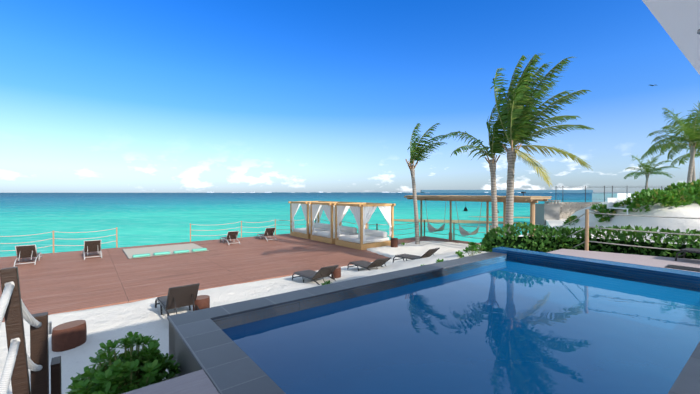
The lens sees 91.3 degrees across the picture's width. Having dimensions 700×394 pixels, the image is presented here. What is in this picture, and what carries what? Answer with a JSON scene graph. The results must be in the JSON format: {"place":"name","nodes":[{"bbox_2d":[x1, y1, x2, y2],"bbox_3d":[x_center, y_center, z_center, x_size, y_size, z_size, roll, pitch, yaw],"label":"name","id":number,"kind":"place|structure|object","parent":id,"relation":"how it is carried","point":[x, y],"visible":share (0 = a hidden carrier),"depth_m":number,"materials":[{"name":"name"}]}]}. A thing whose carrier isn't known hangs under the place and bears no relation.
{"place":"outdoors","nodes":[
{"label":"outdoors","id":0,"kind":"place"},
{"bbox_2d":[0,193,591,256],"bbox_3d":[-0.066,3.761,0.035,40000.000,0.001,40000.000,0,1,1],"label":"sea water","id":1,"kind":"structure","parent":0,"point":[139,219],"depth_m":56.30,"materials":[{"name":"teal liquid"}]},
{"bbox_2d":[207,190,592,192],"bbox_3d":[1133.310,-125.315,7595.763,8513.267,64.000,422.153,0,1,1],"label":"shore city","id":2,"kind":"object","parent":1,"relation":"on","point":[504,191],"visible":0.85,"depth_m":7623.07,"materials":[{"name":"grey"}]},
{"bbox_2d":[0,0,699,192],"label":"sky","id":3,"kind":"structure","parent":0,"point":[97,96],"materials":[{"name":"blue"}]},
{"bbox_2d":[215,251,699,328],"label":"pool basin","id":4,"kind":"object","parent":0,"point":[498,260],"visible":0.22,"depth_m":6.57,"materials":[{"name":"blue tile"}]},
{"bbox_2d":[394,216,529,223],"bbox_3d":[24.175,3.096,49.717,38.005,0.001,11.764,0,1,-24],"label":"rope fence","id":5,"kind":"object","parent":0,"point":[446,221],"visible":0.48,"depth_m":45.83,"materials":[{"name":"brown fabric"}]},
{"bbox_2d":[424,220,535,239],"bbox_3d":[6.252,1.993,17.494,0.060,1.250,6.260,-1,1,-38],"label":"pergola rail","id":6,"kind":"object","parent":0,"point":[454,223],"visible":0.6,"depth_m":18.35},
{"bbox_2d":[519,219,566,236],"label":"beach ground","id":7,"kind":"structure","parent":0,"point":[555,223],"depth_m":33.65,"materials":[{"name":"white sand"}]},
{"bbox_2d":[592,193,634,201],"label":"building","id":8,"kind":"structure","parent":0,"point":[597,197],"depth_m":58.67,"materials":[{"name":"white paint"}]},
{"bbox_2d":[558,194,699,243],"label":"dune","id":9,"kind":"structure","parent":0,"point":[692,210],"depth_m":19.55,"materials":[{"name":"white sand"}]},
{"bbox_2d":[535,200,560,224],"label":"wall","id":10,"kind":"structure","parent":9,"relation":"on","point":[545,212],"depth_m":37.96,"materials":[{"name":"white paint"}]},
{"bbox_2d":[546,202,601,218],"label":"stone wall","id":11,"kind":"structure","parent":9,"relation":"on","point":[567,209],"depth_m":39.41,"materials":[{"name":"grey stone"}]},
{"bbox_2d":[556,186,666,201],"bbox_3d":[31.957,-0.172,39.811,15.961,2.250,0.070,0,1,1],"label":"wire fence","id":12,"kind":"object","parent":11,"relation":"attached to","point":[612,187],"visible":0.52,"depth_m":39.81,"materials":[{"name":"grey metal"}]},
{"bbox_2d":[607,198,636,214],"bbox_3d":[17.027,0.565,21.444,0.600,1.010,1.730,0,1,1],"label":"dune lounger","id":13,"kind":"object","parent":9,"relation":"on","point":[611,202],"visible":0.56,"depth_m":22.24,"materials":[{"name":"white paint"}]},
{"bbox_2d":[563,179,699,225],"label":"dune plants","id":14,"kind":"object","parent":9,"relation":"on","point":[678,194],"visible":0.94,"depth_m":20.44,"materials":[{"name":"green plant"}]},
{"bbox_2d":[623,154,679,188],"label":"palm","id":15,"kind":"object","parent":9,"relation":"on","point":[649,164],"visible":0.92,"depth_m":44.26,"materials":[{"name":"green plant"}]},
{"bbox_2d":[641,100,699,182],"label":"palm","id":16,"kind":"object","parent":9,"relation":"on","point":[693,138],"visible":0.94,"depth_m":27.14,"materials":[{"name":"green plant"}]},
{"bbox_2d":[663,145,699,179],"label":"palm","id":17,"kind":"object","parent":9,"relation":"on","point":[681,160],"visible":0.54,"depth_m":32.56,"materials":[{"name":"green plant"}]},
{"bbox_2d":[668,341,699,393],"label":"terrace","id":18,"kind":"structure","parent":0,"point":[687,381],"depth_m":2.78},
{"bbox_2d":[169,255,699,378],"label":"pool walls","id":19,"kind":"structure","parent":18,"relation":"in","point":[184,359],"depth_m":4.78,"materials":[{"name":"blue tile"}]},
{"bbox_2d":[167,252,506,393],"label":"pool coping","id":20,"kind":"object","parent":19,"relation":"on","point":[225,362],"visible":1,"depth_m":3.75,"materials":[{"name":"grey stone"}]},
{"bbox_2d":[222,261,699,393],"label":"swimming pool","id":21,"kind":"structure","parent":19,"relation":"in","point":[507,327],"depth_m":3.97,"materials":[{"name":"blue liquid"}]},
{"bbox_2d":[478,222,699,258],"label":"hedge","id":22,"kind":"object","parent":18,"relation":"on","point":[561,232],"visible":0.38,"depth_m":8.94,"materials":[{"name":"green plant"}]},
{"bbox_2d":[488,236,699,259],"bbox_3d":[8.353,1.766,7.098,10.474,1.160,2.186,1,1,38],"label":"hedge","id":23,"kind":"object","parent":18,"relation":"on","point":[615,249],"visible":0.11,"depth_m":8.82,"materials":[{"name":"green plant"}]},
{"bbox_2d":[492,247,699,291],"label":"pool kerb","id":24,"kind":"structure","parent":18,"relation":"on","point":[643,268],"depth_m":6.79,"materials":[{"name":"tile"}]},
{"bbox_2d":[547,249,699,271],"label":"platform","id":25,"kind":"structure","parent":18,"relation":"on","point":[656,261],"depth_m":7.41,"materials":[{"name":"white concrete"}]},
{"bbox_2d":[548,209,699,250],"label":"platform rail","id":26,"kind":"object","parent":25,"relation":"on","point":[586,227],"visible":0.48,"depth_m":8.17,"materials":[{"name":"brown wood"}]},
{"bbox_2d":[664,265,699,271],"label":"drain grate","id":27,"kind":"object","parent":25,"relation":"on","point":[695,269],"visible":1,"depth_m":6.42,"materials":[{"name":"grey metal"}]},
{"bbox_2d":[675,248,699,260],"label":"sun lounger","id":28,"kind":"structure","parent":25,"relation":"on","point":[691,250],"depth_m":7.13,"materials":[{"name":"wicker"}]},
{"bbox_2d":[642,0,699,74],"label":"roof overhang","id":29,"kind":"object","parent":18,"relation":"on","point":[679,21],"depth_m":2.29,"materials":[{"name":"white paint"}]},
{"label":"land","id":30,"kind":"structure","parent":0},
{"bbox_2d":[0,266,61,393],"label":"rail posts","id":31,"kind":"object","parent":30,"relation":"on","point":[39,345],"visible":0.83,"depth_m":1.67,"materials":[{"name":"brown wood"}]},
{"bbox_2d":[0,281,42,393],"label":"fore rail ropes","id":32,"kind":"object","parent":31,"relation":"attached to","point":[8,368],"visible":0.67,"depth_m":1.55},
{"bbox_2d":[0,234,479,321],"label":"deck","id":33,"kind":"structure","parent":30,"relation":"on","point":[58,282],"depth_m":11.47,"materials":[{"name":"brown wood"}]},
{"bbox_2d":[13,245,41,266],"bbox_3d":[-11.732,2.041,12.495,0.563,0.702,1.530,-1,1,-35],"label":"lounge chair","id":34,"kind":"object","parent":33,"relation":"on","point":[25,251],"depth_m":12.16,"materials":[{"name":"wicker"}]},
{"bbox_2d":[0,227,117,252],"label":"deck rail","id":35,"kind":"object","parent":33,"relation":"on","point":[53,238],"depth_m":14.50,"materials":[{"name":"beige fabric"}]},
{"bbox_2d":[83,240,101,259],"bbox_3d":[-10.301,2.023,13.674,0.563,0.707,1.530,-1,1,-39],"label":"lounge chair","id":36,"kind":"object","parent":33,"relation":"on","point":[92,245],"depth_m":13.35,"materials":[{"name":"wicker"}]},
{"bbox_2d":[122,243,209,258],"bbox_3d":[-8.154,2.291,15.131,3.030,0.115,2.830,-1,1,-38],"label":"deck net","id":37,"kind":"object","parent":33,"relation":"on","point":[133,253],"visible":1,"depth_m":14.86,"materials":[{"name":"white fabric"}]},
{"bbox_2d":[220,231,239,243],"bbox_3d":[-6.065,1.999,17.287,0.563,0.663,1.530,-1,1,-36],"label":"lounge chair","id":38,"kind":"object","parent":33,"relation":"on","point":[232,235],"depth_m":16.93,"materials":[{"name":"wicker"}]},
{"bbox_2d":[190,219,314,241],"bbox_3d":[-5.229,1.961,19.991,7.660,1.250,0.060,-1,1,-38],"label":"deck rail","id":39,"kind":"object","parent":33,"relation":"on","point":[241,228],"depth_m":19.47,"materials":[{"name":"beige fabric"}]},
{"bbox_2d":[257,227,276,239],"bbox_3d":[-4.526,1.967,18.591,0.563,0.695,1.530,-1,1,-36],"label":"lounge chair","id":40,"kind":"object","parent":33,"relation":"on","point":[269,232],"depth_m":18.26,"materials":[{"name":"wicker"}]},
{"bbox_2d":[288,201,335,238],"bbox_3d":[-2.146,1.273,20.139,2.240,2.022,2.240,-1,1,-38],"label":"cabana","id":41,"kind":"object","parent":33,"relation":"on","point":[303,232],"visible":0.58,"depth_m":19.90,"materials":[{"name":"white fabric"}]},
{"bbox_2d":[308,202,363,243],"bbox_3d":[-0.734,1.296,18.323,2.240,2.022,2.240,-1,1,-38],"label":"cabana","id":42,"kind":"object","parent":33,"relation":"on","point":[327,236],"visible":0.44,"depth_m":17.96,"materials":[{"name":"white fabric"}]},
{"bbox_2d":[333,203,395,249],"bbox_3d":[0.678,1.320,16.508,2.240,2.022,2.240,-1,1,-38],"label":"cabana","id":43,"kind":"object","parent":33,"relation":"on","point":[365,238],"visible":0.92,"depth_m":16.07,"materials":[{"name":"white fabric"}]},
{"bbox_2d":[315,218,420,235],"bbox_3d":[1.054,1.946,21.140,3.800,1.250,5.970,-1,1,-38],"label":"railing","id":44,"kind":"object","parent":33,"relation":"on","point":[376,224],"visible":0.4,"depth_m":18.71,"materials":[{"name":"beige fabric"}]},
{"bbox_2d":[0,241,487,393],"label":"sand","id":45,"kind":"structure","parent":30,"relation":"on","point":[113,323],"depth_m":7.05,"materials":[{"name":"white sand"}]},
{"bbox_2d":[51,320,86,351],"bbox_3d":[-4.481,2.225,5.476,0.468,0.360,0.341,-2,3,-73],"label":"side table","id":46,"kind":"object","parent":45,"relation":"on","point":[66,336],"visible":0.85,"depth_m":5.35,"materials":[{"name":"brown wood"}]},
{"bbox_2d":[65,331,180,393],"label":"shrub","id":47,"kind":"object","parent":45,"relation":"on","point":[128,370],"visible":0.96,"depth_m":3.30,"materials":[{"name":"green plant"}]},
{"bbox_2d":[155,283,199,315],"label":"pool lounger","id":48,"kind":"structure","parent":45,"relation":"on","point":[180,296],"depth_m":6.56,"materials":[{"name":"wicker"}]},
{"bbox_2d":[193,295,209,310],"bbox_3d":[-3.009,2.208,6.930,0.323,0.360,0.327,-1,1,-38],"label":"side table","id":49,"kind":"object","parent":45,"relation":"on","point":[202,302],"visible":0.56,"depth_m":6.81,"materials":[{"name":"brown wood"}]},
{"bbox_2d":[292,265,338,284],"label":"lounge chair","id":50,"kind":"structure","parent":45,"relation":"on","point":[322,272],"depth_m":8.82,"materials":[{"name":"wicker"}]},
{"bbox_2d":[331,267,340,277],"bbox_3d":[-0.367,2.027,9.117,0.259,0.300,0.264,-1,1,-38],"label":"side table","id":51,"kind":"object","parent":45,"relation":"on","point":[336,272],"visible":0.6,"depth_m":9.01,"materials":[{"name":"brown wood"}]},
{"bbox_2d":[347,257,390,270],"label":"lounge chair","id":52,"kind":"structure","parent":45,"relation":"on","point":[376,263],"depth_m":9.84,"materials":[{"name":"wicker"}]},
{"bbox_2d":[391,238,397,246],"bbox_3d":[2.002,2.071,15.455,0.324,0.420,0.320,-1,1,-38],"label":"side table","id":53,"kind":"object","parent":45,"relation":"on","point":[394,242],"visible":0.92,"depth_m":15.32,"materials":[{"name":"brown wood"}]},
{"bbox_2d":[393,248,439,262],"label":"lounge chair","id":54,"kind":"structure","parent":45,"relation":"on","point":[429,252],"depth_m":10.62,"materials":[{"name":"wicker"}]},
{"bbox_2d":[455,250,463,257],"bbox_3d":[2.639,1.446,8.301,0.355,0.314,0.251,-2,2,-71],"label":"plant","id":55,"kind":"object","parent":45,"relation":"on","point":[459,253],"visible":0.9,"depth_m":8.24,"materials":[{"name":"green plant"}]},
{"bbox_2d":[463,245,478,255],"bbox_3d":[3.061,1.372,8.719,0.370,0.361,0.416,0,1,9],"label":"plant","id":56,"kind":"object","parent":45,"relation":"on","point":[472,248],"visible":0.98,"depth_m":8.68,"materials":[{"name":"green plant"}]},
{"bbox_2d":[476,244,486,252],"bbox_3d":[3.430,1.379,9.079,0.235,0.272,0.367,-1,1,-58],"label":"plant","id":57,"kind":"object","parent":45,"relation":"on","point":[479,246],"visible":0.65,"depth_m":9.06,"materials":[{"name":"green plant"}]},
{"bbox_2d":[440,104,537,232],"bbox_3d":[6.134,-0.902,14.752,4.518,6.750,1.981,0,1,0],"label":"palm","id":58,"kind":"object","parent":45,"relation":"on","point":[497,138],"visible":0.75,"depth_m":14.77,"materials":[{"name":"green plant"}]},
{"bbox_2d":[490,53,594,235],"bbox_3d":[7.749,-1.616,13.961,3.561,8.200,2.906,0,1,-19],"label":"palm","id":59,"kind":"object","parent":45,"relation":"on","point":[518,123],"visible":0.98,"depth_m":13.58,"materials":[{"name":"green plant"}]},
{"bbox_2d":[405,122,447,243],"bbox_3d":[3.615,-0.486,16.068,1.943,6.047,2.002,0,1,18],"label":"palm","id":60,"kind":"object","parent":30,"relation":"on","point":[415,154],"visible":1,"depth_m":16.05,"materials":[{"name":"green plant"}]},
{"bbox_2d":[404,192,551,240],"bbox_3d":[5.986,1.128,17.309,2.178,2.785,7.048,-1,1,-38],"label":"pergola","id":61,"kind":"object","parent":30,"relation":"on","point":[532,200],"visible":0.92,"depth_m":16.69,"materials":[{"name":"brown wood"}]},
{"bbox_3d":[1.152,2.275,-1.041,1.010,1.000,10.655,-1,1,-38],"label":"landing base","id":62,"kind":"object","parent":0,"visible":0},
{"bbox_2d":[122,369,219,393],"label":"stair landing","id":63,"kind":"object","parent":62,"relation":"on","point":[198,382],"visible":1,"depth_m":2.67,"materials":[{"name":"grey concrete"}]}
]}

